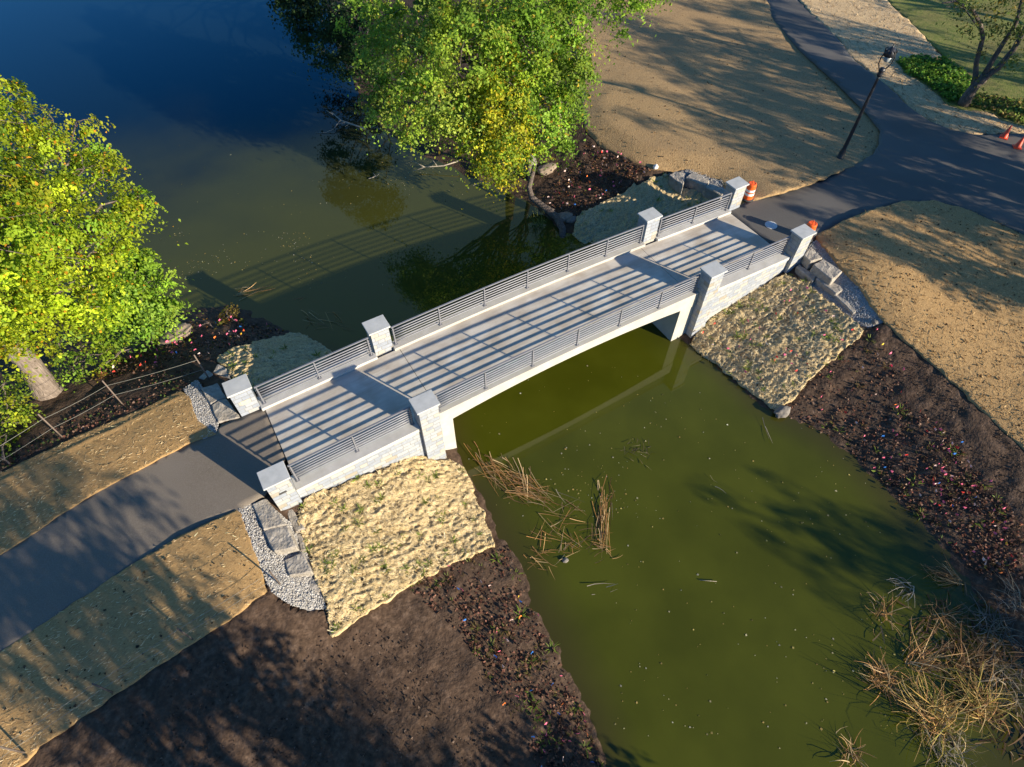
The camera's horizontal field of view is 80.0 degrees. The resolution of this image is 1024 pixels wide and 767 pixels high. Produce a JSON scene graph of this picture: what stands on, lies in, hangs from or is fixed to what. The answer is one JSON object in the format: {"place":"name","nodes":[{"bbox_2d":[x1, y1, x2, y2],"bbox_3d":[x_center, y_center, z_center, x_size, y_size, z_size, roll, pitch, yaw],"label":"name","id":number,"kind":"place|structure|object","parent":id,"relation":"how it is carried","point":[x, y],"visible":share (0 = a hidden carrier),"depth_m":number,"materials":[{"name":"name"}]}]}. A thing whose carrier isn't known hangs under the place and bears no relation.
{"place":"outdoors","nodes":[
{"label":"outdoors","id":0,"kind":"place"},
{"bbox_2d":[0,409,285,650],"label":"asphalt path","id":1,"kind":"structure","parent":0,"point":[62,562],"depth_m":20.62,"materials":[{"name":"grey asphalt"}]},
{"bbox_2d":[0,0,1023,766],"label":"pond water","id":2,"kind":"structure","parent":0,"point":[186,96],"depth_m":25.71,"materials":[{"name":"green liquid"}]},
{"bbox_2d":[292,297,345,329],"bbox_3d":[-9.370,-3.185,29.595,1.637,0.119,4.003,-54,69,-31],"label":"reed debris","id":3,"kind":"object","parent":2,"relation":"on","point":[301,298],"visible":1,"depth_m":29.57,"materials":[{"name":"brown plant"}]},
{"bbox_2d":[320,110,363,132],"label":"fallen branch","id":4,"kind":"object","parent":2,"relation":"on","point":[348,123],"visible":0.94,"depth_m":39.56,"materials":[{"name":"wood"}]},
{"bbox_2d":[413,158,458,170],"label":"fallen branch","id":5,"kind":"object","parent":2,"relation":"on","point":[435,164],"visible":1,"depth_m":36.78,"materials":[{"name":"grey wood"}]},
{"bbox_2d":[464,441,562,510],"bbox_3d":[-0.112,3.732,24.378,4.907,0.328,1.821,32,59,22],"label":"reed debris","id":6,"kind":"object","parent":2,"relation":"on","point":[523,487],"visible":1,"depth_m":24.29,"materials":[{"name":"brown plant"}]},
{"bbox_2d":[164,154,951,756],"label":"floating leaves","id":7,"kind":"object","parent":2,"relation":"on","point":[616,500],"visible":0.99,"depth_m":23.86,"materials":[{"name":"yellow plant"}]},
{"bbox_2d":[524,499,603,578],"bbox_3d":[1.694,5.714,22.899,3.775,0.149,2.748,-25,57,-18],"label":"reed debris","id":8,"kind":"object","parent":2,"relation":"on","point":[539,553],"visible":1,"depth_m":22.84,"materials":[{"name":"brown plant"}]},
{"bbox_2d":[558,211,572,221],"bbox_3d":[2.925,-9.306,34.092,1.136,0.463,0.712,-25,57,-18],"label":"boulder","id":9,"kind":"object","parent":2,"relation":"in","point":[565,216],"visible":0.75,"depth_m":33.87,"materials":[{"name":"grey stone"}]},
{"bbox_2d":[588,475,620,562],"bbox_3d":[3.409,5.148,23.409,1.280,0.333,3.633,-1,53,-1],"label":"reed debris","id":10,"kind":"object","parent":2,"relation":"on","point":[601,509],"visible":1,"depth_m":23.29,"materials":[{"name":"brown plant"}]},
{"bbox_2d":[620,439,650,467],"bbox_3d":[5.346,2.755,25.154,1.501,0.114,1.292,26,57,18],"label":"reed debris","id":11,"kind":"object","parent":2,"relation":"on","point":[637,449],"visible":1,"depth_m":25.18,"materials":[{"name":"plant"}]},
{"bbox_2d":[556,417,771,594],"bbox_3d":[6.425,3.995,24.242,10.654,0.128,4.420,-25,57,-18],"label":"reed debris","id":12,"kind":"object","parent":2,"relation":"on","point":[715,486],"visible":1,"depth_m":23.94,"materials":[{"name":"brown plant"}]},
{"bbox_2d":[830,726,875,766],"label":"reed clump","id":13,"kind":"object","parent":2,"relation":"in","point":[852,757],"visible":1,"depth_m":18.65,"materials":[{"name":"beige plant"}]},
{"bbox_2d":[860,591,905,636],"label":"reed clump","id":14,"kind":"object","parent":2,"relation":"in","point":[884,613],"visible":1,"depth_m":21.24,"materials":[{"name":"beige plant"}]},
{"bbox_2d":[857,644,922,717],"bbox_3d":[12.171,9.690,19.785,2.048,0.589,2.044,-25,57,-18],"label":"reed clump","id":15,"kind":"object","parent":2,"relation":"in","point":[889,677],"visible":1,"depth_m":19.88,"materials":[{"name":"brown plant"}]},
{"bbox_2d":[886,574,914,606],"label":"reed clump","id":16,"kind":"object","parent":2,"relation":"in","point":[907,582],"visible":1,"depth_m":21.70,"materials":[{"name":"beige plant"}]},
{"bbox_2d":[891,616,972,706],"bbox_3d":[14.036,8.905,20.095,2.092,1.297,2.614,-25,57,-18],"label":"reed clump","id":17,"kind":"object","parent":2,"relation":"in","point":[923,660],"visible":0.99,"depth_m":20.20,"materials":[{"name":"brown plant"}]},
{"bbox_2d":[919,589,969,637],"bbox_3d":[15.042,7.972,20.919,1.786,0.900,1.838,36,61,24],"label":"reed clump","id":18,"kind":"object","parent":2,"relation":"in","point":[944,618],"visible":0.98,"depth_m":21.09,"materials":[{"name":"beige plant"}]},
{"bbox_2d":[872,582,1023,762],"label":"reed debris","id":19,"kind":"object","parent":2,"relation":"on","point":[1005,679],"visible":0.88,"depth_m":20.36,"materials":[{"name":"brown plant"}]},
{"bbox_2d":[912,709,996,766],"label":"reed clump","id":20,"kind":"object","parent":2,"relation":"in","point":[962,757],"visible":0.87,"depth_m":18.68,"materials":[{"name":"beige plant"}]},
{"bbox_2d":[940,661,1023,747],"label":"reed clump","id":21,"kind":"object","parent":2,"relation":"in","point":[988,701],"visible":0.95,"depth_m":19.37,"materials":[{"name":"beige plant"}]},
{"bbox_2d":[0,0,1023,766],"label":"ground","id":22,"kind":"structure","parent":0,"point":[272,628],"depth_m":20.06,"materials":[{"name":"soil"}]},
{"bbox_2d":[0,423,26,463],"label":"undergrowth bush","id":23,"kind":"object","parent":22,"relation":"on","point":[11,430],"visible":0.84,"depth_m":22.49,"materials":[{"name":"green plant"}]},
{"bbox_2d":[0,371,45,436],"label":"undergrowth bush","id":24,"kind":"object","parent":22,"relation":"on","point":[15,419],"visible":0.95,"depth_m":23.06,"materials":[{"name":"green plant"}]},
{"bbox_2d":[44,327,119,390],"bbox_3d":[-17.629,-1.087,25.264,2.745,2.687,2.604,-25,57,-18],"label":"undergrowth bush","id":25,"kind":"object","parent":22,"relation":"on","point":[56,360],"visible":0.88,"depth_m":24.89,"materials":[{"name":"green plant"}]},
{"bbox_2d":[0,74,188,414],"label":"maple tree","id":26,"kind":"object","parent":22,"relation":"on","point":[30,282],"visible":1,"depth_m":21.49,"materials":[{"name":"green plant"}]},
{"bbox_2d":[0,368,194,468],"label":"leaf litter","id":27,"kind":"object","parent":22,"relation":"on","point":[77,427],"visible":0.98,"depth_m":23.48,"materials":[{"name":"brown plant"}]},
{"bbox_2d":[0,355,209,459],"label":"wire fence","id":28,"kind":"object","parent":22,"relation":"on","point":[53,428],"visible":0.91,"depth_m":22.87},
{"bbox_2d":[0,391,215,554],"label":"straw cover","id":29,"kind":"object","parent":22,"relation":"on","point":[79,448],"visible":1,"depth_m":21.91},
{"bbox_2d":[92,328,165,380],"bbox_3d":[-16.755,-1.465,26.761,1.631,2.211,4.138,19,55,13],"label":"undergrowth bush","id":30,"kind":"object","parent":22,"relation":"on","point":[105,364],"visible":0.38,"depth_m":26.10,"materials":[{"name":"green plant"}]},
{"bbox_2d":[0,510,266,766],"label":"straw cover","id":31,"kind":"object","parent":22,"relation":"on","point":[10,675],"visible":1,"depth_m":18.51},
{"bbox_2d":[1,526,247,757],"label":"leaf litter","id":32,"kind":"object","parent":31,"relation":"on","point":[75,687],"visible":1,"depth_m":18.17,"materials":[{"name":"plant"}]},
{"bbox_2d":[74,239,200,361],"bbox_3d":[-15.909,-3.126,26.428,4.925,5.965,5.299,13,54,9],"label":"green shrub","id":33,"kind":"object","parent":22,"relation":"on","point":[151,314],"visible":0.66,"depth_m":25.16,"materials":[{"name":"green plant"}]},
{"bbox_2d":[0,570,280,758],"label":"wire fence","id":34,"kind":"object","parent":22,"relation":"on","point":[110,691],"visible":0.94,"depth_m":17.24,"materials":[{"name":"grey metal"}]},
{"bbox_2d":[157,323,191,345],"bbox_3d":[-15.416,-2.179,27.824,1.051,0.524,1.765,25,57,18],"label":"boulder","id":35,"kind":"object","parent":22,"relation":"on","point":[187,331],"visible":0.6,"depth_m":27.65,"materials":[{"name":"beige stone"}]},
{"bbox_2d":[88,320,283,380],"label":"leaf litter","id":36,"kind":"object","parent":22,"relation":"on","point":[183,357],"visible":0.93,"depth_m":26.84,"materials":[{"name":"brown plant"}]},
{"bbox_2d":[183,380,218,438],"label":"gravel","id":37,"kind":"structure","parent":22,"relation":"on","point":[217,428],"depth_m":23.47,"materials":[{"name":"grey gravel"}]},
{"bbox_2d":[185,318,218,329],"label":"undergrowth bush","id":38,"kind":"object","parent":22,"relation":"on","point":[206,322],"visible":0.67,"depth_m":28.53,"materials":[{"name":"green plant"}]},
{"bbox_2d":[199,370,212,379],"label":"stone block","id":39,"kind":"structure","parent":22,"relation":"on","point":[203,376],"depth_m":24.71,"materials":[{"name":"stone"}]},
{"bbox_2d":[201,383,225,404],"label":"stone block","id":40,"kind":"structure","parent":22,"relation":"on","point":[213,394],"depth_m":23.74,"materials":[{"name":"stone"}]},
{"bbox_2d":[213,364,230,378],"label":"stone block","id":41,"kind":"structure","parent":22,"relation":"on","point":[220,370],"depth_m":24.82,"materials":[{"name":"stone"}]},
{"bbox_2d":[212,399,239,425],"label":"stone block","id":42,"kind":"structure","parent":22,"relation":"on","point":[223,410],"depth_m":23.19,"materials":[{"name":"stone"}]},
{"bbox_2d":[213,302,244,326],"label":"undergrowth bush","id":43,"kind":"object","parent":22,"relation":"on","point":[224,320],"visible":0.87,"depth_m":29.13,"materials":[{"name":"green plant"}]},
{"bbox_2d":[253,499,287,530],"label":"stone block","id":44,"kind":"structure","parent":22,"relation":"on","point":[269,515],"depth_m":20.66,"materials":[{"name":"stone"}]},
{"bbox_2d":[217,332,331,391],"bbox_3d":[-10.159,-0.974,26.677,3.549,2.554,4.520,29,58,20],"label":"erosion blanket","id":45,"kind":"object","parent":22,"relation":"on","point":[301,350],"visible":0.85,"depth_m":26.37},
{"bbox_2d":[263,525,299,554],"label":"stone block","id":46,"kind":"structure","parent":22,"relation":"on","point":[282,540],"depth_m":20.22,"materials":[{"name":"stone"}]},
{"bbox_2d":[238,502,325,610],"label":"gravel","id":47,"kind":"structure","parent":22,"relation":"on","point":[278,576],"depth_m":19.87,"materials":[{"name":"grey gravel"}]},
{"bbox_2d":[79,625,510,766],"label":"soil crumbs","id":48,"kind":"object","parent":22,"relation":"on","point":[371,715],"visible":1,"depth_m":18.08,"materials":[{"name":"brown soil"}]},
{"bbox_2d":[288,509,304,533],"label":"stone block","id":49,"kind":"structure","parent":22,"relation":"on","point":[293,519],"depth_m":20.99,"materials":[{"name":"stone"}]},
{"bbox_2d":[284,553,313,576],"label":"stone block","id":50,"kind":"structure","parent":22,"relation":"on","point":[298,565],"depth_m":19.96,"materials":[{"name":"stone"}]},
{"bbox_2d":[297,533,306,551],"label":"stone block","id":51,"kind":"structure","parent":22,"relation":"on","point":[302,545],"depth_m":20.64,"materials":[{"name":"stone"}]},
{"bbox_2d":[308,579,320,592],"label":"stone block","id":52,"kind":"structure","parent":22,"relation":"on","point":[314,586],"depth_m":19.85,"materials":[{"name":"stone"}]},
{"bbox_2d":[266,0,391,97],"bbox_3d":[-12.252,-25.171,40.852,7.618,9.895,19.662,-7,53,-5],"label":"dark tree","id":53,"kind":"object","parent":22,"relation":"on","point":[310,11],"visible":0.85,"depth_m":36.37,"materials":[{"name":"green plant"}]},
{"bbox_2d":[297,455,494,637],"bbox_3d":[-4.051,5.252,22.001,6.805,2.286,4.983,-25,57,-18],"label":"erosion blanket","id":54,"kind":"object","parent":22,"relation":"on","point":[367,591],"visible":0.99,"depth_m":21.77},
{"bbox_2d":[296,456,491,634],"bbox_3d":[-4.037,5.191,21.818,6.755,2.165,4.902,-25,57,-18],"label":"loose straw","id":55,"kind":"object","parent":54,"relation":"on","point":[392,563],"visible":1,"depth_m":21.59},
{"bbox_2d":[302,459,490,629],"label":"leaf litter","id":56,"kind":"object","parent":54,"relation":"on","point":[362,579],"visible":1,"depth_m":21.70,"materials":[{"name":"plant"}]},
{"bbox_2d":[330,0,519,178],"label":"green tree","id":57,"kind":"object","parent":22,"relation":"on","point":[442,17],"visible":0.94,"depth_m":28.57,"materials":[{"name":"green plant"}]},
{"bbox_2d":[452,45,550,211],"bbox_3d":[-0.451,-12.272,30.792,5.171,8.948,4.644,-15,54,-11],"label":"yellowing tree","id":58,"kind":"object","parent":22,"relation":"on","point":[507,146],"visible":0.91,"depth_m":29.63,"materials":[{"name":"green plant"}]},
{"bbox_2d":[411,546,600,766],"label":"leaf litter","id":59,"kind":"object","parent":22,"relation":"on","point":[552,761],"visible":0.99,"depth_m":20.06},
{"bbox_2d":[222,176,816,510],"bbox_3d":[1.641,-2.121,26.842,25.598,4.991,5.044,-25,57,-18],"label":"footbridge","id":60,"kind":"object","parent":22,"relation":"on","point":[383,400],"visible":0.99,"depth_m":24.86,"materials":[{"name":"concrete"}]},
{"bbox_2d":[467,0,609,204],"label":"bushy tree","id":61,"kind":"object","parent":22,"relation":"on","point":[529,17],"visible":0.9,"depth_m":28.70,"materials":[{"name":"green plant"}]},
{"bbox_2d":[526,165,565,237],"bbox_3d":[1.928,-10.014,33.903,1.195,2.158,4.450,-25,57,-18],"label":"dead log","id":62,"kind":"object","parent":22,"relation":"on","point":[548,210],"visible":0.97,"depth_m":34.03,"materials":[{"name":"wood"}]},
{"bbox_2d":[537,162,556,175],"bbox_3d":[2.072,-12.547,35.631,1.372,0.477,0.879,-25,57,-18],"label":"boulder","id":63,"kind":"object","parent":22,"relation":"on","point":[547,171],"visible":0.93,"depth_m":35.37,"materials":[{"name":"beige stone"}]},
{"bbox_2d":[543,141,650,216],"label":"leaf litter","id":64,"kind":"object","parent":22,"relation":"on","point":[584,202],"visible":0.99,"depth_m":34.45,"materials":[{"name":"brown plant"}]},
{"bbox_2d":[572,0,671,64],"bbox_3d":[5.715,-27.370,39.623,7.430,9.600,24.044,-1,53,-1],"label":"tall tree","id":65,"kind":"object","parent":22,"relation":"on","point":[634,6],"visible":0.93,"depth_m":33.20,"materials":[{"name":"green plant"}]},
{"bbox_2d":[572,173,709,245],"bbox_3d":[6.913,-9.470,33.361,7.448,2.375,2.983,-16,55,-12],"label":"erosion blanket","id":66,"kind":"object","parent":22,"relation":"on","point":[629,204],"visible":0.81,"depth_m":33.42,"materials":[{"name":"beige fabric"}]},
{"bbox_2d":[668,172,684,193],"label":"stone block","id":67,"kind":"structure","parent":22,"relation":"on","point":[676,180],"depth_m":33.03,"materials":[{"name":"stone"}]},
{"bbox_2d":[668,169,723,187],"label":"gravel","id":68,"kind":"structure","parent":22,"relation":"on","point":[713,181],"depth_m":33.11,"materials":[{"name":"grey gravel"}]},
{"bbox_2d":[684,172,708,193],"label":"stone block","id":69,"kind":"structure","parent":22,"relation":"on","point":[697,182],"depth_m":32.86,"materials":[{"name":"stone"}]},
{"bbox_2d":[703,183,724,203],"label":"stone block","id":70,"kind":"structure","parent":22,"relation":"on","point":[711,191],"depth_m":32.27,"materials":[{"name":"stone"}]},
{"bbox_2d":[570,0,879,204],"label":"straw cover","id":71,"kind":"object","parent":22,"relation":"on","point":[781,103],"visible":0.92,"depth_m":37.41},
{"bbox_2d":[585,0,872,186],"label":"leaf litter","id":72,"kind":"object","parent":71,"relation":"on","point":[714,112],"visible":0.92,"depth_m":36.28,"materials":[{"name":"brown plant"}]},
{"bbox_2d":[742,180,756,201],"bbox_3d":[12.193,-9.899,31.226,0.680,1.020,0.680,20,55,15],"label":"traffic drum","id":73,"kind":"object","parent":71,"relation":"on","point":[748,195],"visible":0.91,"depth_m":31.12,"materials":[{"name":"orange plastic"}]},
{"bbox_2d":[689,274,862,409],"bbox_3d":[12.079,-2.080,27.880,6.118,2.003,5.443,-25,57,-18],"label":"erosion blanket","id":74,"kind":"object","parent":22,"relation":"on","point":[780,341],"visible":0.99,"depth_m":27.72,"materials":[{"name":"beige fabric"}]},
{"bbox_2d":[689,279,855,408],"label":"leaf litter","id":75,"kind":"object","parent":74,"relation":"on","point":[776,339],"visible":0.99,"depth_m":27.51,"materials":[{"name":"brown plant"}]},
{"bbox_2d":[692,273,864,407],"bbox_3d":[12.014,-2.107,27.698,6.105,1.816,5.453,-25,57,-18],"label":"loose straw","id":76,"kind":"object","parent":74,"relation":"on","point":[793,298],"visible":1,"depth_m":27.56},
{"bbox_2d":[774,406,790,417],"bbox_3d":[11.652,1.212,26.232,0.879,0.436,0.546,-25,57,-18],"label":"boulder","id":77,"kind":"object","parent":22,"relation":"on","point":[781,411],"visible":1,"depth_m":26.05,"materials":[{"name":"grey stone"}]},
{"bbox_2d":[795,265,815,284],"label":"stone block","id":78,"kind":"structure","parent":22,"relation":"on","point":[801,272],"depth_m":28.95,"materials":[{"name":"stone"}]},
{"bbox_2d":[800,247,821,268],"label":"stone block","id":79,"kind":"structure","parent":22,"relation":"on","point":[811,257],"depth_m":28.93,"materials":[{"name":"stone"}]},
{"bbox_2d":[810,259,841,284],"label":"stone block","id":80,"kind":"structure","parent":22,"relation":"on","point":[826,272],"depth_m":28.45,"materials":[{"name":"stone"}]},
{"bbox_2d":[814,278,843,297],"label":"stone block","id":81,"kind":"structure","parent":22,"relation":"on","point":[833,289],"depth_m":28.32,"materials":[{"name":"stone"}]},
{"bbox_2d":[795,240,882,327],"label":"gravel","id":82,"kind":"structure","parent":22,"relation":"on","point":[844,309],"depth_m":27.96,"materials":[{"name":"grey stone"}]},
{"bbox_2d":[834,294,855,314],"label":"stone block","id":83,"kind":"structure","parent":22,"relation":"on","point":[846,304],"depth_m":27.80,"materials":[{"name":"stone"}]},
{"bbox_2d":[836,44,897,159],"bbox_3d":[18.198,-14.301,31.501,0.596,6.150,0.568,-31,59,-21],"label":"street lamp","id":84,"kind":"object","parent":22,"relation":"on","point":[889,53],"visible":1,"depth_m":30.64,"materials":[{"name":"black metal"}]},
{"bbox_2d":[789,327,1023,579],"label":"leaf litter","id":85,"kind":"object","parent":22,"relation":"on","point":[987,546],"visible":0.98,"depth_m":23.52,"materials":[{"name":"brown plant"}]},
{"bbox_2d":[800,0,1023,134],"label":"straw cover","id":86,"kind":"object","parent":22,"relation":"on","point":[870,60],"visible":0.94,"depth_m":41.89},
{"bbox_2d":[816,200,1023,449],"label":"straw cover","id":87,"kind":"object","parent":22,"relation":"on","point":[856,223],"visible":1,"depth_m":27.86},
{"bbox_2d":[829,200,1023,439],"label":"leaf litter","id":88,"kind":"object","parent":87,"relation":"on","point":[1004,427],"visible":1,"depth_m":27.40,"materials":[{"name":"brown plant"}]},
{"bbox_2d":[897,53,971,101],"bbox_3d":[27.576,-19.697,39.121,3.545,0.572,5.729,-7,53,-6],"label":"ground cover","id":89,"kind":"object","parent":22,"relation":"on","point":[929,73],"visible":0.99,"depth_m":39.24,"materials":[{"name":"green plant"}]},
{"bbox_2d":[884,662,996,766],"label":"reed clump","id":90,"kind":"object","parent":22,"relation":"on","point":[933,707],"visible":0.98,"depth_m":19.16,"materials":[{"name":"beige plant"}]},
{"bbox_2d":[921,547,963,587],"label":"reed clump","id":91,"kind":"object","parent":22,"relation":"on","point":[951,578],"visible":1,"depth_m":21.87,"materials":[{"name":"beige plant"}]},
{"bbox_2d":[888,0,1023,125],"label":"lawn","id":92,"kind":"structure","parent":22,"relation":"on","point":[923,16],"depth_m":42.23,"materials":[{"name":"green plant"}]},
{"bbox_2d":[928,0,1023,106],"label":"slender tree","id":93,"kind":"object","parent":92,"relation":"on","point":[969,93],"visible":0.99,"depth_m":34.14,"materials":[{"name":"green plant"}]},
{"bbox_2d":[892,343,1023,516],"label":"soil crumbs","id":94,"kind":"object","parent":22,"relation":"on","point":[963,424],"visible":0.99,"depth_m":24.71,"materials":[{"name":"brown soil"}]},
{"bbox_2d":[936,612,1020,705],"bbox_3d":[15.287,8.825,19.993,2.904,1.513,2.920,-25,57,-18],"label":"reed clump","id":95,"kind":"object","parent":22,"relation":"on","point":[983,654],"visible":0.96,"depth_m":20.20,"materials":[{"name":"beige plant"}]},
{"bbox_2d":[961,592,1023,666],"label":"reed clump","id":96,"kind":"object","parent":22,"relation":"on","point":[994,628],"visible":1,"depth_m":20.84,"materials":[{"name":"beige plant"}]},
{"bbox_2d":[970,92,1023,122],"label":"ground cover","id":97,"kind":"object","parent":22,"relation":"on","point":[999,104],"visible":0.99,"depth_m":36.98,"materials":[{"name":"green plant"}]},
{"bbox_2d":[975,630,1023,715],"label":"reed clump","id":98,"kind":"object","parent":22,"relation":"on","point":[1015,683],"visible":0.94,"depth_m":19.84,"materials":[{"name":"brown plant"}]},
{"bbox_2d":[986,565,1023,621],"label":"reed clump","id":99,"kind":"object","parent":22,"relation":"on","point":[1012,598],"visible":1,"depth_m":21.26,"materials":[{"name":"beige plant"}]},
{"bbox_2d":[527,209,548,229],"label":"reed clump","id":100,"kind":"object","parent":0,"point":[538,222],"visible":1,"depth_m":33.75,"materials":[{"name":"plant"}]},
{"bbox_2d":[731,0,1023,244],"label":"asphalt path","id":101,"kind":"structure","parent":0,"point":[915,156],"depth_m":33.19,"materials":[{"name":"grey asphalt"}]},
{"bbox_2d":[765,221,776,228],"bbox_3d":[12.861,-7.869,30.281,0.600,0.042,0.600,-36,61,-24],"label":"manhole cover","id":102,"kind":"object","parent":101,"relation":"in","point":[770,225],"visible":1,"depth_m":30.24,"materials":[{"name":"grey metal"}]},
{"bbox_2d":[807,220,816,241],"bbox_3d":[14.304,-7.376,29.324,0.680,1.020,0.680,20,55,15],"label":"traffic drum","id":103,"kind":"object","parent":101,"relation":"on","point":[812,224],"visible":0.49,"depth_m":28.99,"materials":[{"name":"orange plastic"}]},
{"bbox_2d":[999,125,1011,139],"bbox_3d":[28.282,-14.380,34.817,0.420,0.730,0.420,30,59,21],"label":"traffic cone","id":104,"kind":"object","parent":101,"relation":"on","point":[1004,135],"visible":1,"depth_m":34.89,"materials":[{"name":"orange plastic"}]},
{"bbox_2d":[1012,136,1023,149],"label":"traffic cone","id":105,"kind":"object","parent":101,"relation":"on","point":[1018,144],"visible":1,"depth_m":34.30,"materials":[{"name":"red plastic"}]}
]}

